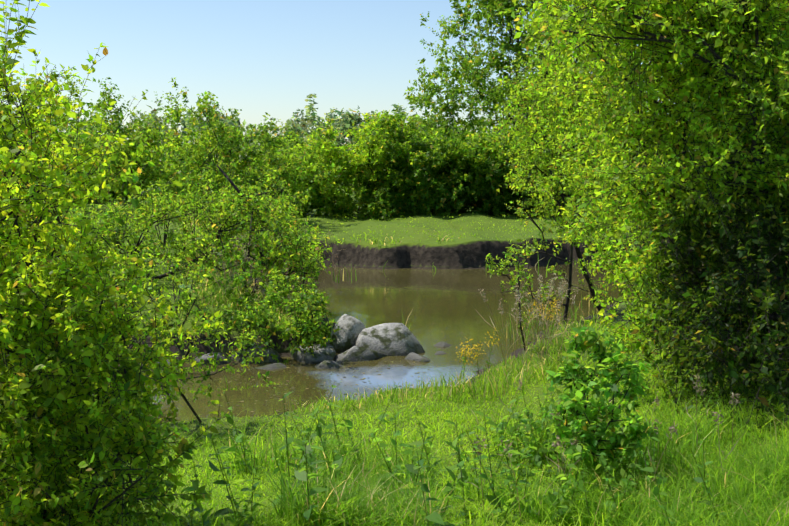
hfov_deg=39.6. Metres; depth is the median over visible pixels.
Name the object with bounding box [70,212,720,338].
grass
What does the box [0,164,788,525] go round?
ground
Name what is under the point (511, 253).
sapling
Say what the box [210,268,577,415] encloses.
floating leaves
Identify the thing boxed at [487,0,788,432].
tree
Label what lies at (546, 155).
sapling
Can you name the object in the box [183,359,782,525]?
weeds
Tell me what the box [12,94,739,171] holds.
trees
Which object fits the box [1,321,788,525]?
grass
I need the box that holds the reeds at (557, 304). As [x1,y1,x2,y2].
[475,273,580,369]
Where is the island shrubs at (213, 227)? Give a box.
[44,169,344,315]
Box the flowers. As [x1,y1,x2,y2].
[456,296,562,377]
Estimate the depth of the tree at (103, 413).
3.83 m
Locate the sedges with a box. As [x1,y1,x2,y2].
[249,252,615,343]
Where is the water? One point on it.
(368, 298)
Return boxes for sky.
[0,0,674,156]
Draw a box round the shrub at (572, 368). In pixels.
[541,326,665,494]
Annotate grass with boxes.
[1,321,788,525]
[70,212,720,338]
[174,202,313,325]
[199,418,494,525]
[289,310,606,413]
[345,382,788,525]
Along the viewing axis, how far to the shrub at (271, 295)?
14.02 m
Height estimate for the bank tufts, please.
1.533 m
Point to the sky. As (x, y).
(258, 57)
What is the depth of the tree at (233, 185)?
16.56 m
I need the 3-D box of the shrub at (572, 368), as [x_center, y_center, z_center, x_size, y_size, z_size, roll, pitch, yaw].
[1.367,0.972,7.064,0.831,1.121,1.008,0,5,-1]
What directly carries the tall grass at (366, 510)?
on the ground at (472, 248)
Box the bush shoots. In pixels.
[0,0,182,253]
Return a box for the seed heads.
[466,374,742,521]
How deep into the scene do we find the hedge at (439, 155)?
36.69 m
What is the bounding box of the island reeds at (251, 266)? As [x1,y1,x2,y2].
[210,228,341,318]
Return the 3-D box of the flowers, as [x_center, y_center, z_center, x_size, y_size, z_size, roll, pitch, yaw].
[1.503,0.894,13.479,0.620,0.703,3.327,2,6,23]
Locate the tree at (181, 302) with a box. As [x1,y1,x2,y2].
[97,227,275,421]
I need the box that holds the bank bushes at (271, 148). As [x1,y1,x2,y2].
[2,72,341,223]
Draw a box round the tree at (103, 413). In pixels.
[0,35,233,525]
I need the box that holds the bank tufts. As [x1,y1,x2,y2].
[252,233,506,248]
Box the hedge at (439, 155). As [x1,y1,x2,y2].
[19,105,679,219]
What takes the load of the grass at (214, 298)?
on the ground at (472, 248)
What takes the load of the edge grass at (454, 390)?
on the ground at (472, 248)
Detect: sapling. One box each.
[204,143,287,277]
[485,240,538,350]
[504,137,603,322]
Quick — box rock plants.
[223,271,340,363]
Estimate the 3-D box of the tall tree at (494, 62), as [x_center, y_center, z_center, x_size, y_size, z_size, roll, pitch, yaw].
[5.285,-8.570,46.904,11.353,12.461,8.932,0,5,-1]
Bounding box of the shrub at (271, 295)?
[142,245,326,355]
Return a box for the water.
[3,257,788,423]
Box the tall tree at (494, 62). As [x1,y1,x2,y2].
[400,0,619,141]
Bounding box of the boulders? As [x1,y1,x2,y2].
[142,314,450,369]

